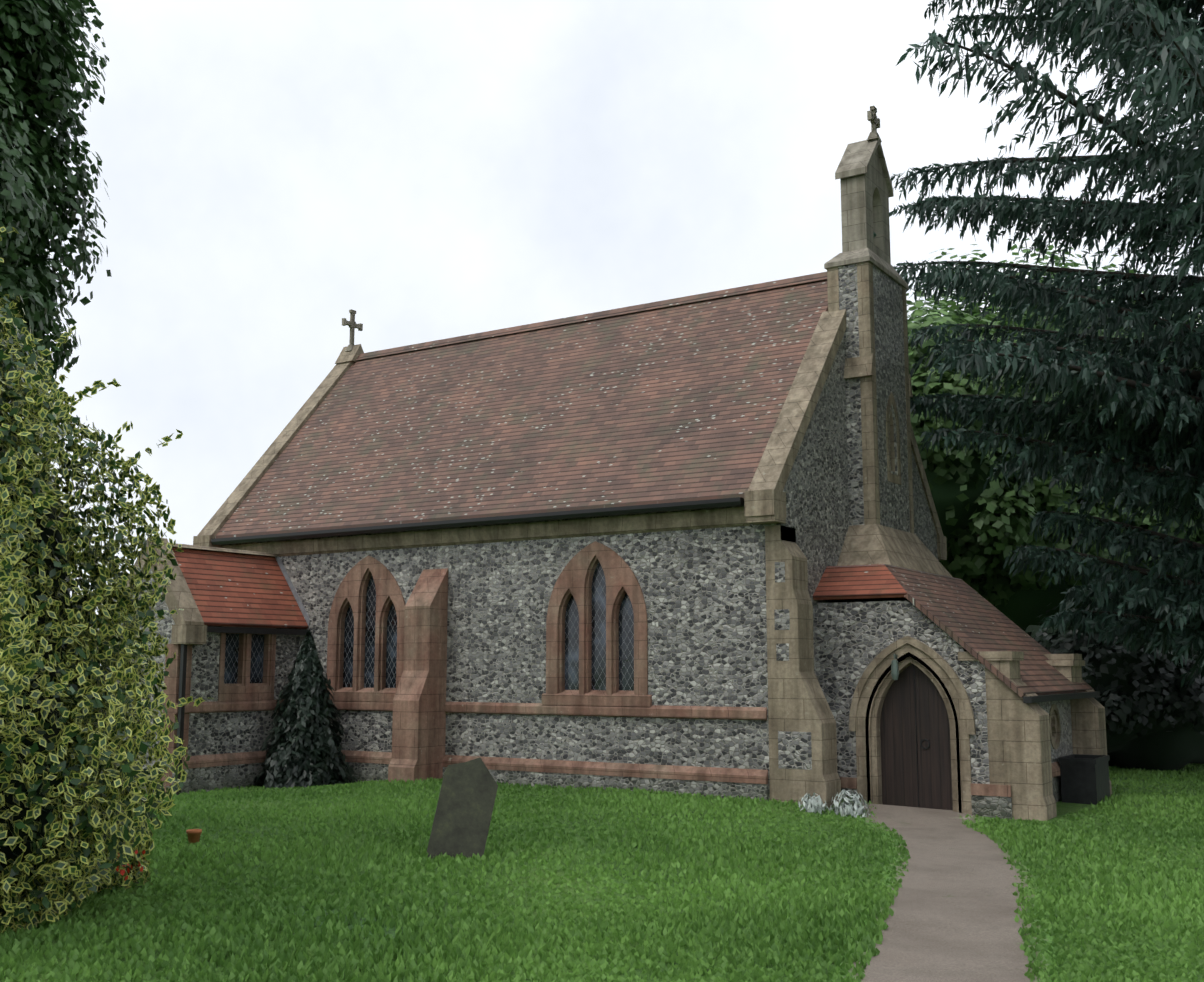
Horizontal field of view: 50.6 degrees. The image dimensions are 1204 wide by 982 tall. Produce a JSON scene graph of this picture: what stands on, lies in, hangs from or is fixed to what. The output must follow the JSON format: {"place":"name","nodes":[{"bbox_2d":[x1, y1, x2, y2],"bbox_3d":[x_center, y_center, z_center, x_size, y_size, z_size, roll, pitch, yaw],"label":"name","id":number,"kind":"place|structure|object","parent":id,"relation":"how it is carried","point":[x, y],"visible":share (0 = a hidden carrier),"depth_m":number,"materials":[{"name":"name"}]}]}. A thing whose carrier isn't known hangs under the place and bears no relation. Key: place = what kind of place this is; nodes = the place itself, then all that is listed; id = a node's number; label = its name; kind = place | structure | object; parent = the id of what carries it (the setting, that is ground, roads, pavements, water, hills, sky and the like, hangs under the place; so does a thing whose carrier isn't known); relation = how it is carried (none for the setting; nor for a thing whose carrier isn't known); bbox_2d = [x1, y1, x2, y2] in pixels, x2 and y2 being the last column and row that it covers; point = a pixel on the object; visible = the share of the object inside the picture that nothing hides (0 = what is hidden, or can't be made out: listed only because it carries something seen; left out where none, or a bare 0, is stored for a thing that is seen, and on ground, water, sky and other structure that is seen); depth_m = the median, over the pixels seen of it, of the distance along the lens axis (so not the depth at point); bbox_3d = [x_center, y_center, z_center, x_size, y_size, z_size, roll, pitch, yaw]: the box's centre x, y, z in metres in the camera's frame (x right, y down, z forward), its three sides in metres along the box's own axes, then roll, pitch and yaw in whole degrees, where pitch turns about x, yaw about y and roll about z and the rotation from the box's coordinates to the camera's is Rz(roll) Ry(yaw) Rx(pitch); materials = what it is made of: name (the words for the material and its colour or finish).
{"place":"outdoors","nodes":[
{"label":"outdoors","id":0,"kind":"place"},
{"bbox_2d":[0,0,111,378],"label":"tall tree","id":1,"kind":"object","parent":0,"point":[48,31],"depth_m":14.73,"materials":[{"name":"green plant"}]},
{"bbox_2d":[116,568,194,794],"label":"annex gable wall","id":2,"kind":"structure","parent":0,"point":[164,629],"depth_m":21.73,"materials":[{"name":"grey stone"}]},
{"bbox_2d":[190,632,303,755],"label":"annex wall","id":3,"kind":"structure","parent":0,"point":[226,732],"depth_m":22.22,"materials":[{"name":"grey stone"}]},
{"bbox_2d":[160,644,191,794],"bbox_3d":[-7.199,4.090,21.506,0.304,3.000,0.304,-5,-9,32],"label":"vestry quoin","id":4,"kind":"object","parent":3,"relation":"attached to","point":[171,682],"visible":0.21,"depth_m":21.49,"materials":[{"name":"beige stone"}]},
{"bbox_2d":[173,700,287,768],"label":"brick bands","id":5,"kind":"object","parent":3,"relation":"attached to","point":[211,760],"visible":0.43,"depth_m":22.20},
{"bbox_2d":[175,626,310,794],"bbox_3d":[-6.270,3.828,22.486,0.170,2.810,2.830,-5,-9,32],"label":"gutter and downpipe","id":6,"kind":"object","parent":3,"relation":"attached to","point":[182,680],"visible":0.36,"depth_m":21.48,"materials":[{"name":"black metal"}]},
{"bbox_2d":[214,626,275,700],"bbox_3d":[-6.459,3.089,22.835,0.350,1.310,1.280,-5,-9,32],"label":"window surround","id":7,"kind":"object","parent":3,"relation":"in","point":[243,689],"visible":0.6,"depth_m":22.75,"materials":[{"name":"brown stone"}]},
{"bbox_2d":[224,633,263,683],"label":"window panes","id":8,"kind":"structure","parent":7,"relation":"in","point":[231,659],"depth_m":22.78,"materials":[{"name":"grey glass"}]},
{"bbox_2d":[249,630,357,788],"bbox_3d":[-5.269,3.875,22.603,1.708,2.815,1.713,-13,-16,59],"label":"conical shrub","id":9,"kind":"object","parent":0,"point":[307,663],"depth_m":22.19,"materials":[{"name":"green plant"}]},
{"bbox_2d":[225,504,753,768],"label":"flint wall","id":10,"kind":"structure","parent":0,"point":[695,585],"depth_m":20.78,"materials":[{"name":"grey stone"}]},
{"bbox_2d":[325,687,395,701],"bbox_3d":[-4.236,3.672,23.000,2.060,0.240,0.165,-5,-9,32],"label":"window sill","id":11,"kind":"structure","parent":10,"relation":"attached to","point":[370,694],"depth_m":22.96,"materials":[{"name":"brown stone"}]},
{"bbox_2d":[326,556,404,691],"bbox_3d":[-4.183,2.490,23.249,1.920,2.610,0.325,-5,-9,32],"label":"window stone","id":12,"kind":"object","parent":10,"relation":"in","point":[352,589],"depth_m":23.23,"materials":[{"name":"brown stone"}]},
{"bbox_2d":[542,690,651,706],"bbox_3d":[-0.076,3.308,20.381,2.060,0.240,0.165,-5,-9,32],"label":"window sill","id":13,"kind":"structure","parent":10,"relation":"attached to","point":[603,698],"depth_m":20.30,"materials":[{"name":"stone"}]},
{"bbox_2d":[546,541,647,695],"bbox_3d":[-0.022,2.126,20.630,1.920,2.610,0.325,-5,-9,32],"label":"window stone","id":14,"kind":"object","parent":10,"relation":"in","point":[575,578],"depth_m":20.58,"materials":[{"name":"brown stone"}]},
{"bbox_2d":[215,279,827,538],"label":"church roof","id":15,"kind":"structure","parent":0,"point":[684,402],"depth_m":23.42,"materials":[{"name":"brown tile"}]},
{"bbox_2d":[197,362,353,535],"bbox_3d":[-5.781,-0.738,29.008,0.440,4.891,8.000,-5,-9,32],"label":"coping","id":16,"kind":"object","parent":15,"relation":"attached to","point":[253,476],"visible":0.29,"depth_m":27.04,"materials":[{"name":"stone"}]},
{"bbox_2d":[335,344,363,363],"bbox_3d":[-5.751,-3.128,29.321,0.530,0.449,0.560,-5,-9,32],"label":"apex stone","id":17,"kind":"object","parent":15,"relation":"on","point":[352,355],"visible":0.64,"depth_m":29.16,"materials":[{"name":"beige stone"}]},
{"bbox_2d":[342,309,362,351],"bbox_3d":[-5.764,-3.689,29.407,0.200,0.985,0.610,-5,-9,32],"label":"cross","id":18,"kind":"object","parent":17,"relation":"on","point":[352,324],"visible":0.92,"depth_m":29.37,"materials":[{"name":"grey stone"}]},
{"bbox_2d":[388,568,447,781],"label":"buttress","id":19,"kind":"structure","parent":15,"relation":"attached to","point":[418,730],"depth_m":21.73,"materials":[{"name":"pink stone"}]},
{"bbox_2d":[211,497,743,544],"bbox_3d":[-2.791,0.587,22.157,11.590,0.120,0.140,-5,-9,32],"label":"gutter","id":20,"kind":"object","parent":15,"relation":"attached to","point":[660,507],"visible":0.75,"depth_m":21.45,"materials":[{"name":"black metal"}]},
{"bbox_2d":[222,507,749,556],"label":"cornice","id":21,"kind":"structure","parent":15,"relation":"attached to","point":[692,520],"depth_m":21.52,"materials":[{"name":"stone"}]},
{"bbox_2d":[333,701,766,719],"bbox_3d":[-1.599,3.624,21.239,9.510,0.190,0.050,-5,-9,32],"label":"string course","id":22,"kind":"object","parent":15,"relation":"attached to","point":[714,712],"visible":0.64,"depth_m":20.34,"materials":[{"name":"pink stone"}]},
{"bbox_2d":[339,750,767,783],"bbox_3d":[-1.604,4.519,21.106,9.510,0.200,0.070,-5,-9,32],"label":"plinth band","id":23,"kind":"object","parent":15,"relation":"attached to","point":[738,775],"visible":0.64,"depth_m":20.09,"materials":[{"name":"pink stone"}]},
{"bbox_2d":[193,489,946,559],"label":"kneeler stones","id":24,"kind":"object","parent":15,"relation":"attached to","point":[767,506],"visible":0.44,"depth_m":18.89,"materials":[{"name":"stone"}]},
{"bbox_2d":[356,272,826,359],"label":"nave ridge tiles","id":25,"kind":"object","parent":15,"relation":"on","point":[688,299],"visible":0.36,"depth_m":25.54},
{"bbox_2d":[765,525,840,809],"bbox_3d":[2.962,2.853,18.775,0.880,4.700,0.556,-5,-9,32],"label":"buttress","id":26,"kind":"object","parent":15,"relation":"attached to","point":[797,701],"visible":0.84,"depth_m":18.64,"materials":[{"name":"stone"}]},
{"bbox_2d":[774,562,811,769],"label":"flint panels","id":27,"kind":"object","parent":26,"relation":"attached to","point":[794,750],"visible":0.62,"depth_m":18.51,"materials":[{"name":"grey stone"}]},
{"bbox_2d":[748,309,943,535],"bbox_3d":[4.499,-1.111,22.464,0.440,3.831,8.000,-5,-9,32],"label":"coping","id":28,"kind":"object","parent":15,"relation":"attached to","point":[776,463],"visible":0.52,"depth_m":20.40,"materials":[{"name":"stone"}]},
{"bbox_2d":[345,762,768,800],"bbox_3d":[-1.601,5.075,21.034,9.510,0.920,0.060,-5,-9,32],"label":"wall base","id":29,"kind":"object","parent":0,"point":[369,771],"visible":0.14,"depth_m":19.98,"materials":[{"name":"grey stone"}]},
{"bbox_2d":[0,737,1203,981],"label":"ground","id":30,"kind":"structure","parent":0,"point":[1064,809],"depth_m":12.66,"materials":[{"name":"green plant"}]},
{"bbox_2d":[0,226,213,932],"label":"holly","id":31,"kind":"object","parent":30,"relation":"on","point":[87,722],"depth_m":10.24,"materials":[{"name":"green plant"}]},
{"bbox_2d":[106,849,145,880],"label":"red flowers","id":32,"kind":"object","parent":31,"relation":"on","point":[128,869],"visible":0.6,"depth_m":10.37,"materials":[{"name":"red plant"}]},
{"bbox_2d":[107,538,277,644],"bbox_3d":[-7.118,1.892,23.281,2.240,1.876,2.960,-5,-9,32],"label":"gable coping","id":33,"kind":"object","parent":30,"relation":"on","point":[189,627],"visible":0.54,"depth_m":21.74,"materials":[{"name":"beige stone"}]},
{"bbox_2d":[172,547,275,559],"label":"ridge tiles","id":34,"kind":"structure","parent":33,"relation":"attached to","point":[225,553],"depth_m":23.55,"materials":[{"name":"red tile"}]},
{"bbox_2d":[173,550,308,628],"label":"vestry roof","id":35,"kind":"structure","parent":33,"relation":"attached to","point":[229,590],"depth_m":23.16,"materials":[{"name":"red tile"}]},
{"bbox_2d":[275,556,309,625],"bbox_3d":[-5.910,1.825,24.278,0.990,1.530,0.012,-5,-9,32],"label":"lead flashing","id":36,"kind":"object","parent":35,"relation":"on","point":[294,592],"visible":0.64,"depth_m":24.23,"materials":[{"name":"grey metal"}]},
{"bbox_2d":[186,829,201,843],"bbox_3d":[-4.460,3.786,13.932,0.170,0.160,0.162,-5,-9,32],"label":"flower pot","id":37,"kind":"object","parent":30,"relation":"on","point":[193,835],"visible":0.77,"depth_m":13.88,"materials":[{"name":"ceramic"}]},
{"bbox_2d":[172,762,264,793],"bbox_3d":[-6.351,5.258,22.357,0.060,0.920,2.900,-5,-9,32],"label":"wall base","id":38,"kind":"object","parent":30,"relation":"on","point":[207,779],"depth_m":21.98,"materials":[{"name":"grey stone"}]},
{"bbox_2d":[285,906,403,939],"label":"grass tufts","id":39,"kind":"object","parent":30,"relation":"on","point":[389,932],"visible":0.13,"depth_m":10.05,"materials":[{"name":"green plant"}]},
{"bbox_2d":[426,757,497,860],"bbox_3d":[-1.423,3.379,12.881,0.560,1.390,0.085,13,-15,-6],"label":"gravestone","id":40,"kind":"object","parent":30,"relation":"on","point":[464,808],"visible":0.83,"depth_m":12.88,"materials":[{"name":"stone"}]},
{"bbox_2d":[798,793,828,812],"bbox_3d":[2.962,4.385,17.883,0.404,0.324,0.438,-5,-9,32],"label":"silver plant","id":41,"kind":"object","parent":30,"relation":"on","point":[812,804],"visible":0.9,"depth_m":17.78,"materials":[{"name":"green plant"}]},
{"bbox_2d":[750,336,937,798],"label":"nave west gable","id":42,"kind":"structure","parent":30,"relation":"on","point":[816,489],"depth_m":20.20,"materials":[{"name":"grey stone"}]},
{"bbox_2d":[828,788,869,817],"bbox_3d":[3.495,4.429,17.953,0.641,0.486,0.663,-5,-9,32],"label":"silver plant","id":43,"kind":"object","parent":30,"relation":"on","point":[852,809],"visible":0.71,"depth_m":17.83,"materials":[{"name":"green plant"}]},
{"bbox_2d":[828,597,907,602],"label":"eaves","id":44,"kind":"object","parent":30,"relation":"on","point":[868,599],"depth_m":19.80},
{"bbox_2d":[920,739,929,748],"bbox_3d":[4.783,3.745,18.871,0.150,0.150,0.015,-5,-9,32],"label":"door handle","id":45,"kind":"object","parent":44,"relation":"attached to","point":[924,747],"depth_m":18.87,"materials":[{"name":"black metal"}]},
{"bbox_2d":[985,660,1056,820],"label":"porch buttress","id":46,"kind":"structure","parent":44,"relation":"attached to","point":[1019,747],"depth_m":17.99,"materials":[{"name":"stone"}]},
{"bbox_2d":[958,651,1084,681],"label":"porch caps","id":47,"kind":"object","parent":46,"relation":"on","point":[1068,666],"visible":0.58,"depth_m":21.04,"materials":[{"name":"beige stone"}]},
{"bbox_2d":[1049,704,1060,749],"bbox_3d":[7.075,3.758,20.351,0.315,0.720,0.720,-5,-9,32],"label":"porch roundel","id":48,"kind":"object","parent":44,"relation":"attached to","point":[1055,726],"visible":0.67,"depth_m":20.40,"materials":[{"name":"beige stone"}]},
{"bbox_2d":[1070,680,1111,796],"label":"buttress","id":49,"kind":"structure","parent":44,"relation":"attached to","point":[1088,723],"depth_m":21.17,"materials":[{"name":"stone"}]},
{"bbox_2d":[841,788,1012,819],"bbox_3d":[4.526,4.800,18.618,2.900,0.800,0.040,-5,-9,32],"label":"flint porch plinth","id":50,"kind":"object","parent":30,"relation":"on","point":[992,806],"visible":0.14,"depth_m":18.02,"materials":[{"name":"grey stone"}]},
{"bbox_2d":[840,762,1059,796],"bbox_3d":[6.227,4.351,19.453,2.453,0.320,5.371,-17,-19,64],"label":"brick band","id":51,"kind":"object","parent":50,"relation":"on","point":[976,789],"depth_m":18.13,"materials":[{"name":"brown brick"}]},
{"bbox_2d":[954,815,974,819],"bbox_3d":[4.472,4.725,18.477,1.870,0.130,0.750,-5,-9,32],"label":"doorstep","id":52,"kind":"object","parent":30,"relation":"on","point":[964,818],"depth_m":17.83,"materials":[{"name":"grey stone"}]},
{"bbox_2d":[889,0,1203,687],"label":"conifer tree","id":53,"kind":"object","parent":30,"relation":"on","point":[1181,422],"depth_m":22.13,"materials":[{"name":"green plant"}]},
{"bbox_2d":[1058,754,1109,804],"bbox_3d":[7.719,4.598,20.359,0.570,0.700,1.040,-5,-9,32],"label":"water tank","id":54,"kind":"object","parent":30,"relation":"on","point":[1084,778],"visible":0.94,"depth_m":19.98,"materials":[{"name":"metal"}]},
{"bbox_2d":[1024,603,1203,771],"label":"yew hedge","id":55,"kind":"object","parent":30,"relation":"on","point":[1188,703],"depth_m":25.12,"materials":[{"name":"green plant"}]},
{"bbox_2d":[1120,292,1203,543],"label":"tree leaves","id":56,"kind":"object","parent":30,"relation":"on","point":[1188,443],"depth_m":31.23,"materials":[{"name":"green plant"}]},
{"bbox_2d":[9,0,1203,664],"label":"sky","id":57,"kind":"structure","parent":0,"point":[273,171],"materials":[{"name":"white"}]},
{"bbox_2d":[837,524,951,576],"bbox_3d":[5.081,1.125,21.780,1.020,0.950,3.420,-5,-9,32],"label":"pier base","id":58,"kind":"object","parent":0,"point":[868,544],"visible":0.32,"depth_m":21.02,"materials":[{"name":"beige stone"}]},
{"bbox_2d":[838,263,909,532],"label":"pier","id":59,"kind":"structure","parent":58,"relation":"on","point":[890,377],"depth_m":21.86,"materials":[{"name":"stone"}]},
{"bbox_2d":[840,150,890,264],"bbox_3d":[4.727,-5.144,22.878,0.450,2.170,1.200,-5,-9,32],"label":"bellcote","id":60,"kind":"object","parent":59,"relation":"on","point":[864,206],"visible":0.81,"depth_m":22.43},
{"bbox_2d":[835,138,893,196],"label":"bellcote roof","id":61,"kind":"structure","parent":60,"relation":"on","point":[857,158],"depth_m":22.71,"materials":[{"name":"beige stone"}]},
{"bbox_2d":[867,106,881,141],"bbox_3d":[4.900,-6.607,22.970,0.200,0.635,0.450,-5,-9,32],"label":"cross","id":62,"kind":"object","parent":60,"relation":"on","point":[873,119],"visible":1,"depth_m":22.91,"materials":[{"name":"grey stone"}]},
{"bbox_2d":[824,248,908,289],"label":"stone cornice","id":63,"kind":"structure","parent":59,"relation":"attached to","point":[860,256],"depth_m":22.06,"materials":[{"name":"beige stone"}]},
{"bbox_2d":[827,261,913,533],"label":"stone quoins","id":64,"kind":"object","parent":59,"relation":"attached to","point":[870,461],"visible":0.45,"depth_m":21.57,"materials":[{"name":"beige stone"}]},
{"bbox_2d":[844,353,912,396],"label":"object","id":65,"kind":"object","parent":59,"relation":"attached to","point":[856,367],"visible":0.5,"depth_m":21.52,"materials":[{"name":"beige stone"}]},
{"bbox_2d":[886,392,900,484],"bbox_3d":[4.977,-0.926,22.132,0.172,1.610,0.660,-5,-9,32],"label":"lancet window","id":66,"kind":"structure","parent":59,"relation":"attached to","point":[893,478],"depth_m":22.19,"materials":[{"name":"stone"}]},
{"bbox_2d":[891,654,898,679],"bbox_3d":[4.370,2.613,18.935,0.111,0.380,0.170,-11,-14,54],"label":"lantern","id":67,"kind":"object","parent":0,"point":[894,670],"visible":0.96,"depth_m":18.87,"materials":[{"name":"teal metal"}]},
{"bbox_2d":[837,564,961,579],"bbox_3d":[5.064,1.474,21.752,0.970,0.130,4.015,-5,-9,32],"label":"flashing","id":68,"kind":"object","parent":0,"point":[898,567],"visible":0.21,"depth_m":20.37,"materials":[{"name":"metal"}]},
{"bbox_2d":[815,600,989,812],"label":"porch front wall","id":69,"kind":"structure","parent":0,"point":[854,640],"depth_m":19.27,"materials":[{"name":"grey stone"}]},
{"bbox_2d":[812,564,906,599],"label":"hipped tile roof","id":70,"kind":"structure","parent":69,"relation":"on","point":[863,582],"depth_m":19.68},
{"bbox_2d":[849,636,975,734],"bbox_3d":[4.573,2.861,18.905,1.900,1.420,0.160,-5,-9,32],"label":"hood mould","id":71,"kind":"object","parent":69,"relation":"attached to","point":[940,660],"visible":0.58,"depth_m":18.86,"materials":[{"name":"beige stone"}]},
{"bbox_2d":[856,643,971,813],"bbox_3d":[4.653,3.745,18.910,1.720,2.970,0.380,-5,-9,32],"label":"door arch surround","id":72,"kind":"object","parent":69,"relation":"in","point":[873,744],"visible":0.67,"depth_m":19.02,"materials":[{"name":"beige stone"}]},
{"bbox_2d":[880,664,952,809],"bbox_3d":[4.693,3.630,18.990,1.220,2.280,0.050,-5,-9,32],"label":"porch door","id":73,"kind":"structure","parent":72,"relation":"in","point":[898,753],"depth_m":18.97,"materials":[{"name":"brown wood"}]},
{"bbox_2d":[913,664,918,807],"bbox_3d":[4.676,3.651,18.959,1.120,2.230,0.025,-5,-9,32],"label":"door gap","id":74,"kind":"object","parent":73,"relation":"attached to","point":[916,735],"visible":0.14,"depth_m":18.95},
{"bbox_2d":[885,564,1093,696],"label":"porch roof","id":75,"kind":"structure","parent":69,"relation":"on","point":[968,618],"depth_m":20.23,"materials":[{"name":"brown tile"}]},
{"bbox_2d":[1023,692,1099,702],"bbox_3d":[7.196,3.195,19.798,0.110,0.090,4.595,-5,-9,32],"label":"porch gutter","id":76,"kind":"object","parent":75,"relation":"attached to","point":[1048,698],"visible":0.93,"depth_m":19.28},
{"bbox_2d":[831,802,1058,981],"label":"path","id":77,"kind":"structure","parent":0,"point":[954,907],"depth_m":11.08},
{"bbox_2d":[906,289,1114,595],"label":"tree leaves","id":78,"kind":"object","parent":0,"point":[980,525],"depth_m":29.78,"materials":[{"name":"green plant"}]},
{"bbox_2d":[907,238,1202,463],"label":"tree leaves","id":79,"kind":"object","parent":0,"point":[1056,262],"depth_m":36.69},
{"bbox_2d":[1037,700,1072,801],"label":"porch wall","id":80,"kind":"structure","parent":0,"point":[1065,747],"depth_m":20.67,"materials":[{"name":"grey stone"}]},
{"bbox_2d":[938,434,1203,630],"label":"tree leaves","id":81,"kind":"object","parent":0,"point":[969,564],"depth_m":30.54,"materials":[{"name":"green plant"}]}
]}

